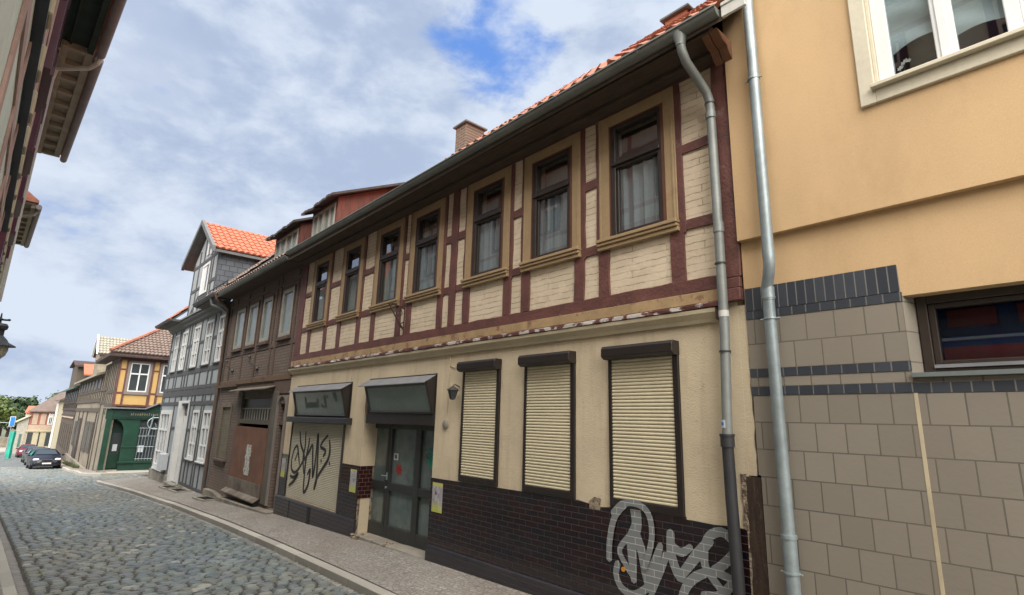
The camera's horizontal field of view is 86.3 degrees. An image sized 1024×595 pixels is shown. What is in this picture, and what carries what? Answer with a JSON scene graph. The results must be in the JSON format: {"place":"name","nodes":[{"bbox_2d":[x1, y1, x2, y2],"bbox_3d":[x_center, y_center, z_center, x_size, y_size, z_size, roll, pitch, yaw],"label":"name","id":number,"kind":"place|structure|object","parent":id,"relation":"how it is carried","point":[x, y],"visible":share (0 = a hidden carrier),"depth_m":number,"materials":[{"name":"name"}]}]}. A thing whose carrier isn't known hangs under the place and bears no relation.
{"place":"outdoors","nodes":[
{"label":"outdoors","id":0,"kind":"place"},
{"bbox_2d":[1,424,15,436],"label":"ground","id":1,"kind":"structure","parent":0,"point":[3,433],"depth_m":141.65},
{"bbox_2d":[0,539,17,594],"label":"curb","id":2,"kind":"structure","parent":1,"relation":"on","point":[8,587],"depth_m":7.47,"materials":[{"name":"grey stone"}]},
{"bbox_2d":[15,191,41,247],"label":"beige eaved house","id":3,"kind":"structure","parent":1,"relation":"on","point":[32,209],"depth_m":18.46,"materials":[{"name":"paint"}]},
{"bbox_2d":[48,398,64,448],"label":"cream gabled house","id":4,"kind":"structure","parent":1,"relation":"on","point":[55,427],"depth_m":68.03,"materials":[{"name":"white paint"}]},
{"bbox_2d":[0,0,126,301],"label":"mint timbered house","id":5,"kind":"structure","parent":1,"relation":"on","point":[53,53],"depth_m":5.70,"materials":[{"name":"brown paint"}]},
{"bbox_2d":[0,231,6,264],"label":"window","id":6,"kind":"structure","parent":5,"relation":"in","point":[2,234],"depth_m":4.30,"materials":[{"name":"brown paint"}]},
{"bbox_2d":[0,313,15,358],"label":"street lamp","id":7,"kind":"object","parent":5,"relation":"attached to","point":[5,345],"visible":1,"depth_m":9.19,"materials":[{"name":"black metal"}]},
{"bbox_2d":[5,219,17,257],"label":"window","id":8,"kind":"structure","parent":5,"relation":"in","point":[8,248],"depth_m":10.61,"materials":[{"name":"brown paint"}]},
{"bbox_2d":[7,176,27,246],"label":"window","id":9,"kind":"structure","parent":5,"relation":"in","point":[12,233],"depth_m":9.20,"materials":[{"name":"brown paint"}]},
{"bbox_2d":[13,116,41,217],"bbox_3d":[-7.236,-1.937,8.098,0.190,1.320,1.000,13,-17,-40],"label":"window","id":10,"kind":"structure","parent":5,"relation":"in","point":[19,201],"depth_m":7.71,"materials":[{"name":"white paint"}]},
{"bbox_2d":[22,49,56,176],"bbox_3d":[-5.777,-2.237,6.616,0.190,1.320,1.000,13,-17,-40],"label":"window","id":11,"kind":"structure","parent":5,"relation":"in","point":[30,151],"depth_m":6.24,"materials":[{"name":"white paint"}]},
{"bbox_2d":[39,43,59,125],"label":"window","id":12,"kind":"structure","parent":5,"relation":"in","point":[43,111],"depth_m":9.99,"materials":[{"name":"brown paint"}]},
{"bbox_2d":[34,0,67,112],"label":"window","id":13,"kind":"structure","parent":5,"relation":"in","point":[47,73],"depth_m":4.77,"materials":[{"name":"brown paint"}]},
{"bbox_2d":[53,9,67,74],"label":"window","id":14,"kind":"structure","parent":5,"relation":"in","point":[56,57],"depth_m":8.29,"materials":[{"name":"brown paint"}]},
{"bbox_2d":[65,0,70,12],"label":"window","id":15,"kind":"structure","parent":5,"relation":"in","point":[69,1],"depth_m":7.25,"materials":[{"name":"brown paint"}]},
{"bbox_2d":[55,360,94,460],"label":"brown gabled house","id":16,"kind":"structure","parent":1,"relation":"on","point":[82,370],"depth_m":56.43,"materials":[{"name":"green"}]},
{"bbox_2d":[57,422,61,442],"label":"window","id":17,"kind":"structure","parent":16,"relation":"in","point":[61,422],"depth_m":60.82,"materials":[{"name":"brown wood"}]},
{"bbox_2d":[58,422,63,443],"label":"window","id":18,"kind":"structure","parent":16,"relation":"in","point":[62,422],"depth_m":58.86,"materials":[{"name":"brown wood"}]},
{"bbox_2d":[59,423,65,445],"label":"window","id":19,"kind":"structure","parent":16,"relation":"in","point":[64,423],"depth_m":56.87,"materials":[{"name":"brown wood"}]},
{"bbox_2d":[61,423,67,446],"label":"window","id":20,"kind":"structure","parent":16,"relation":"in","point":[66,423],"depth_m":54.92,"materials":[{"name":"brown wood"}]},
{"bbox_2d":[63,424,68,448],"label":"window","id":21,"kind":"structure","parent":16,"relation":"in","point":[66,433],"depth_m":52.94,"materials":[{"name":"brown wood"}]},
{"bbox_2d":[65,424,71,449],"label":"window","id":22,"kind":"structure","parent":16,"relation":"in","point":[70,425],"depth_m":50.95,"materials":[{"name":"brown wood"}]},
{"bbox_2d":[64,334,158,472],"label":"old timber house","id":23,"kind":"structure","parent":1,"relation":"on","point":[82,445],"depth_m":41.98,"materials":[{"name":"beige paint"}]},
{"bbox_2d":[71,421,76,444],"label":"window","id":24,"kind":"structure","parent":23,"relation":"in","point":[75,424],"depth_m":46.94,"materials":[{"name":"brown wood"}]},
{"bbox_2d":[71,418,81,457],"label":"door","id":25,"kind":"structure","parent":23,"relation":"in","point":[79,419],"depth_m":44.49,"materials":[{"name":"wood"}]},
{"bbox_2d":[80,421,89,451],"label":"window","id":26,"kind":"structure","parent":23,"relation":"in","point":[87,424],"depth_m":39.51,"materials":[{"name":"grey wood"}]},
{"bbox_2d":[85,422,93,452],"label":"window","id":27,"kind":"structure","parent":23,"relation":"in","point":[91,425],"depth_m":37.42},
{"bbox_2d":[92,319,179,471],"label":"corner shop house","id":28,"kind":"structure","parent":1,"relation":"on","point":[130,418],"depth_m":31.82,"materials":[{"name":"green paint"}]},
{"bbox_2d":[105,433,118,468],"bbox_3d":[-22.681,8.711,31.064,0.560,1.950,0.060,13,-17,-40],"label":"door","id":29,"kind":"structure","parent":28,"relation":"in","point":[111,462],"depth_m":30.94,"materials":[{"name":"green paint"}]},
{"bbox_2d":[124,360,153,394],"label":"window","id":30,"kind":"structure","parent":28,"relation":"in","point":[139,373],"depth_m":32.03,"materials":[{"name":"white paint"}]},
{"bbox_2d":[156,363,167,394],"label":"window","id":31,"kind":"structure","parent":28,"relation":"in","point":[160,388],"depth_m":32.78,"materials":[{"name":"white paint"}]},
{"bbox_2d":[148,220,275,493],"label":"grey timbered house","id":32,"kind":"structure","parent":1,"relation":"on","point":[217,258],"depth_m":21.62,"materials":[{"name":"white paint"}]},
{"bbox_2d":[151,410,172,471],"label":"window","id":33,"kind":"structure","parent":32,"relation":"in","point":[166,415],"depth_m":23.62,"materials":[{"name":"white paint"}]},
{"bbox_2d":[169,334,180,373],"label":"window","id":34,"kind":"structure","parent":32,"relation":"in","point":[177,340],"depth_m":24.67,"materials":[{"name":"white paint"}]},
{"bbox_2d":[166,401,189,484],"bbox_3d":[-12.860,5.593,21.262,0.320,3.080,1.520,13,-17,-40],"label":"door","id":35,"kind":"structure","parent":32,"relation":"in","point":[183,410],"depth_m":21.43,"materials":[{"name":"white paint"}]},
{"bbox_2d":[176,330,188,371],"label":"window","id":36,"kind":"structure","parent":32,"relation":"in","point":[185,335],"depth_m":23.54,"materials":[{"name":"white paint"}]},
{"bbox_2d":[184,410,199,460],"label":"window","id":37,"kind":"structure","parent":32,"relation":"in","point":[195,418],"depth_m":19.88,"materials":[{"name":"white paint"}]},
{"bbox_2d":[187,325,201,369],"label":"window","id":38,"kind":"structure","parent":32,"relation":"in","point":[197,332],"depth_m":21.97,"materials":[{"name":"white paint"}]},
{"bbox_2d":[194,410,211,464],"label":"window","id":39,"kind":"structure","parent":32,"relation":"in","point":[206,420],"depth_m":18.73,"materials":[{"name":"white paint"}]},
{"bbox_2d":[199,319,214,366],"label":"window","id":40,"kind":"structure","parent":32,"relation":"in","point":[210,324],"depth_m":20.53,"materials":[{"name":"white paint"}]},
{"bbox_2d":[212,314,225,363],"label":"window","id":41,"kind":"structure","parent":32,"relation":"in","point":[222,318],"depth_m":19.32,"materials":[{"name":"white paint"}]},
{"bbox_2d":[202,182,437,514],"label":"brown brick house","id":42,"kind":"structure","parent":1,"relation":"on","point":[248,439],"depth_m":15.42,"materials":[{"name":"brown brick"}]},
{"bbox_2d":[211,403,232,464],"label":"window","id":43,"kind":"structure","parent":42,"relation":"in","point":[226,422],"depth_m":17.10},
{"bbox_2d":[230,306,247,352],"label":"window","id":44,"kind":"structure","parent":42,"relation":"in","point":[241,314],"depth_m":17.65,"materials":[{"name":"grey glass"}]},
{"bbox_2d":[220,389,273,503],"bbox_3d":[-7.247,4.003,15.092,0.400,2.830,3.050,13,-17,-40],"label":"doorway","id":45,"kind":"structure","parent":42,"relation":"in","point":[244,480],"depth_m":14.94,"materials":[{"name":"wood"}]},
{"bbox_2d":[242,301,260,349],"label":"window","id":46,"kind":"structure","parent":42,"relation":"in","point":[252,324],"depth_m":16.71,"materials":[{"name":"grey glass"}]},
{"bbox_2d":[255,294,274,346],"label":"window","id":47,"kind":"structure","parent":42,"relation":"in","point":[268,305],"depth_m":15.77,"materials":[{"name":"grey glass"}]},
{"bbox_2d":[264,395,288,508],"bbox_3d":[-5.720,3.767,13.474,0.210,2.650,0.680,13,-17,-40],"label":"door","id":48,"kind":"structure","parent":42,"relation":"in","point":[286,397],"depth_m":13.44,"materials":[{"name":"brown wood"}]},
{"bbox_2d":[274,285,296,341],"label":"window","id":49,"kind":"structure","parent":42,"relation":"in","point":[288,298],"depth_m":14.59,"materials":[{"name":"grey glass"}]},
{"bbox_2d":[273,0,769,594],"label":"timber framed house","id":50,"kind":"structure","parent":1,"relation":"on","point":[563,286],"depth_m":6.89,"materials":[{"name":"beige paint"}]},
{"bbox_2d":[280,458,285,476],"bbox_3d":[-5.426,4.029,12.949,0.002,0.420,0.240,13,-17,-40],"label":"poster","id":51,"kind":"object","parent":50,"relation":"attached to","point":[283,467],"visible":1,"depth_m":12.94,"materials":[{"name":"paper"}]},
{"bbox_2d":[306,253,332,329],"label":"window","id":52,"kind":"structure","parent":50,"relation":"in","point":[319,298],"depth_m":13.12,"materials":[{"name":"brown glass"}]},
{"bbox_2d":[335,236,365,321],"bbox_3d":[-3.439,-0.372,11.853,0.240,1.745,1.020,13,-17,-40],"label":"window","id":53,"kind":"structure","parent":50,"relation":"in","point":[351,286],"depth_m":11.91,"materials":[{"name":"brown glass"}]},
{"bbox_2d":[349,469,356,492],"bbox_3d":[-2.997,3.452,10.290,0.002,0.410,0.255,13,-17,-40],"label":"poster","id":54,"kind":"object","parent":50,"relation":"attached to","point":[353,476],"visible":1,"depth_m":10.29,"materials":[{"name":"paper"}]},
{"bbox_2d":[368,217,405,312],"bbox_3d":[-2.383,-0.608,10.695,0.240,1.745,1.090,13,-17,-40],"label":"window","id":55,"kind":"structure","parent":50,"relation":"in","point":[387,275],"depth_m":10.75,"materials":[{"name":"brown glass"}]},
{"bbox_2d":[388,302,404,335],"bbox_3d":[-2.075,0.378,9.756,0.347,0.572,0.037,12,-16,-38],"label":"sign bracket","id":56,"kind":"object","parent":50,"relation":"attached to","point":[400,325],"visible":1,"depth_m":9.79,"materials":[{"name":"black metal"}]},
{"bbox_2d":[367,423,434,550],"bbox_3d":[-1.890,3.219,9.509,0.156,1.975,2.540,13,-17,-40],"label":"door","id":57,"kind":"structure","parent":50,"relation":"in","point":[401,483],"depth_m":9.57,"materials":[{"name":"grey glass"}]},
{"bbox_2d":[403,197,445,303],"bbox_3d":[-1.491,-0.807,9.715,0.240,1.745,1.090,13,-17,-40],"label":"window","id":58,"kind":"structure","parent":50,"relation":"in","point":[425,264],"depth_m":9.75,"materials":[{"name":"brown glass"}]},
{"bbox_2d":[431,482,442,513],"bbox_3d":[-1.130,3.020,8.245,0.002,0.420,0.270,13,-17,-40],"label":"poster","id":59,"kind":"object","parent":50,"relation":"attached to","point":[437,491],"visible":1,"depth_m":8.24,"materials":[{"name":"yellow paper"}]},
{"bbox_2d":[447,384,459,399],"bbox_3d":[-0.889,1.425,8.233,0.165,0.237,0.203,-3,-14,18],"label":"wall lantern","id":60,"kind":"object","parent":50,"relation":"attached to","point":[453,390],"depth_m":8.18,"materials":[{"name":"metal"}]},
{"bbox_2d":[460,165,511,288],"bbox_3d":[-0.349,-1.063,8.461,0.240,1.745,1.080,13,-17,-40],"label":"window","id":61,"kind":"structure","parent":50,"relation":"in","point":[487,249],"depth_m":8.48,"materials":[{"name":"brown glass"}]},
{"bbox_2d":[519,131,580,272],"bbox_3d":[0.560,-1.266,7.463,0.240,1.745,1.090,13,-17,-40],"label":"window","id":62,"kind":"structure","parent":50,"relation":"in","point":[551,227],"depth_m":7.46,"materials":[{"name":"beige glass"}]},
{"bbox_2d":[596,86,679,251],"bbox_3d":[1.482,-1.473,6.451,0.240,1.745,1.100,13,-17,-40],"label":"window","id":63,"kind":"structure","parent":50,"relation":"in","point":[639,203],"depth_m":6.43,"materials":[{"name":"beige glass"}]},
{"bbox_2d":[722,0,1023,594],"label":"yellow house","id":64,"kind":"structure","parent":1,"relation":"on","point":[879,204],"depth_m":4.32,"materials":[{"name":"paint"}]},
{"bbox_2d":[897,58,910,70],"bbox_3d":[3.296,-1.889,4.570,0.076,0.214,0.110,13,-17,-40],"label":"orchid","id":65,"kind":"object","parent":64,"relation":"in","point":[903,62],"visible":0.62,"depth_m":4.57,"materials":[{"name":"white plant"}]},
{"bbox_2d":[847,0,1023,108],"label":"window","id":66,"kind":"structure","parent":64,"relation":"in","point":[879,28],"depth_m":4.38,"materials":[{"name":"white paint"}]},
{"bbox_2d":[915,284,1023,371],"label":"window","id":67,"kind":"structure","parent":64,"relation":"in","point":[982,329],"depth_m":4.15,"materials":[{"name":"brown glass"}]},
{"bbox_2d":[0,452,25,466],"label":"road","id":68,"kind":"structure","parent":0,"point":[13,461],"depth_m":52.74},
{"bbox_2d":[0,416,15,458],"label":"blue sign","id":69,"kind":"object","parent":68,"relation":"on","point":[12,421],"visible":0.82,"depth_m":58.11,"materials":[{"name":"metal"}]},
{"bbox_2d":[5,431,16,458],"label":"netting","id":70,"kind":"object","parent":68,"relation":"on","point":[8,454],"visible":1,"depth_m":57.03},
{"bbox_2d":[15,444,35,457],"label":"parked car","id":71,"kind":"object","parent":68,"relation":"on","point":[20,449],"visible":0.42,"depth_m":62.06,"materials":[{"name":"red metal"}]},
{"bbox_2d":[21,446,44,462],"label":"parked car","id":72,"kind":"object","parent":68,"relation":"on","point":[24,454],"visible":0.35,"depth_m":51.73,"materials":[{"name":"grey metal"}]},
{"bbox_2d":[24,448,50,464],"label":"parked car","id":73,"kind":"object","parent":68,"relation":"on","point":[27,453],"visible":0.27,"depth_m":46.78,"materials":[{"name":"grey metal"}]},
{"bbox_2d":[61,461,106,472],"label":"pavement","id":74,"kind":"structure","parent":0,"point":[82,470],"depth_m":32.99,"materials":[{"name":"stone"}]},
{"bbox_2d":[62,460,79,467],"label":"weeds","id":75,"kind":"object","parent":74,"relation":"on","point":[69,464],"visible":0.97,"depth_m":41.75,"materials":[{"name":"green plant"}]},
{"bbox_2d":[60,465,148,475],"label":"kerb","id":76,"kind":"structure","parent":74,"relation":"on","point":[97,474],"depth_m":29.56,"materials":[{"name":"grey stone"}]},
{"bbox_2d":[106,470,148,472],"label":"pavement","id":77,"kind":"structure","parent":0,"point":[128,471],"depth_m":30.56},
{"bbox_2d":[0,466,364,594],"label":"road","id":78,"kind":"structure","parent":0,"point":[26,581],"depth_m":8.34,"materials":[{"name":"grey stone"}]},
{"bbox_2d":[26,449,64,468],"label":"parked car","id":79,"kind":"object","parent":78,"relation":"on","point":[43,457],"visible":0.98,"depth_m":40.63,"materials":[{"name":"black metal"}]},
{"bbox_2d":[96,479,396,594],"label":"kerb","id":80,"kind":"structure","parent":78,"relation":"on","point":[348,580],"depth_m":9.40,"materials":[{"name":"grey stone"}]},
{"bbox_2d":[102,476,530,594],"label":"pavement","id":81,"kind":"structure","parent":0,"point":[395,572],"depth_m":8.72,"materials":[{"name":"tile"}]},
{"bbox_2d":[158,485,179,489],"bbox_3d":[-12.604,6.977,20.064,0.480,0.129,1.180,13,-17,-40],"label":"cellar grate","id":82,"kind":"object","parent":81,"relation":"on","point":[164,487],"visible":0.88,"depth_m":19.93,"materials":[{"name":"metal"}]},
{"bbox_2d":[167,488,191,492],"bbox_3d":[-11.503,6.674,18.871,0.480,0.132,1.280,13,-17,-40],"label":"cellar grate","id":83,"kind":"object","parent":81,"relation":"on","point":[176,490],"visible":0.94,"depth_m":18.70,"materials":[{"name":"metal"}]},
{"bbox_2d":[192,496,214,501],"bbox_3d":[-9.103,6.002,16.270,0.480,0.142,1.280,13,-17,-40],"label":"cellar grate","id":84,"kind":"object","parent":81,"relation":"on","point":[204,498],"visible":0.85,"depth_m":16.17,"materials":[{"name":"metal"}]},
{"bbox_2d":[0,0,705,403],"label":"sky","id":85,"kind":"structure","parent":0,"point":[244,115],"materials":[{"name":"blue"}]},
{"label":"square","id":86,"kind":"structure","parent":0,"visible":0},
{"bbox_2d":[0,437,8,446],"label":"boundary wall","id":87,"kind":"structure","parent":86,"relation":"on","point":[3,441],"depth_m":80.56,"materials":[{"name":"stone"}]},
{"bbox_2d":[0,396,18,429],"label":"broadleaf tree","id":88,"kind":"object","parent":86,"relation":"on","point":[4,409],"visible":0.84,"depth_m":80.97,"materials":[{"name":"green plant"}]},
{"bbox_2d":[0,395,24,436],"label":"broadleaf tree","id":89,"kind":"object","parent":86,"relation":"on","point":[16,399],"visible":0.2,"depth_m":91.65,"materials":[{"name":"green plant"}]},
{"bbox_2d":[0,408,25,436],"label":"broadleaf tree","id":90,"kind":"object","parent":86,"relation":"on","point":[20,415],"visible":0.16,"depth_m":88.04,"materials":[{"name":"green plant"}]},
{"bbox_2d":[12,415,30,453],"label":"white annex","id":91,"kind":"object","parent":86,"relation":"on","point":[21,428],"visible":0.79,"depth_m":69.51,"materials":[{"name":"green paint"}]},
{"bbox_2d":[17,434,21,446],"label":"window","id":92,"kind":"structure","parent":91,"relation":"in","point":[18,443],"depth_m":69.25,"materials":[{"name":"green metal"}]},
{"bbox_2d":[14,395,41,410],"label":"broadleaf tree","id":93,"kind":"object","parent":86,"relation":"on","point":[31,401],"visible":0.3,"depth_m":93.67,"materials":[{"name":"green plant"}]},
{"bbox_2d":[25,406,34,416],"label":"orange roofed house","id":94,"kind":"structure","parent":86,"relation":"on","point":[27,409],"depth_m":80.34,"materials":[{"name":"orange tile"}]},
{"bbox_2d":[24,388,68,447],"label":"house","id":95,"kind":"structure","parent":86,"relation":"on","point":[39,428],"depth_m":70.95,"materials":[{"name":"beige paint"}]},
{"bbox_2d":[25,432,32,443],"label":"shop window","id":96,"kind":"structure","parent":95,"relation":"in","point":[29,435],"depth_m":69.91,"materials":[{"name":"grey glass"}]},
{"bbox_2d":[31,413,38,423],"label":"window","id":97,"kind":"structure","parent":95,"relation":"in","point":[35,416],"depth_m":70.57,"materials":[{"name":"beige stone"}]},
{"bbox_2d":[40,413,46,424],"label":"window","id":98,"kind":"structure","parent":95,"relation":"in","point":[43,416],"depth_m":71.08,"materials":[{"name":"beige stone"}]},
{"bbox_2d":[44,432,50,445],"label":"shop window","id":99,"kind":"structure","parent":95,"relation":"in","point":[47,438],"depth_m":71.05,"materials":[{"name":"grey glass"}]},
{"bbox_2d":[47,413,53,424],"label":"window","id":100,"kind":"structure","parent":95,"relation":"in","point":[51,415],"depth_m":71.57,"materials":[{"name":"white paint"}]}
]}

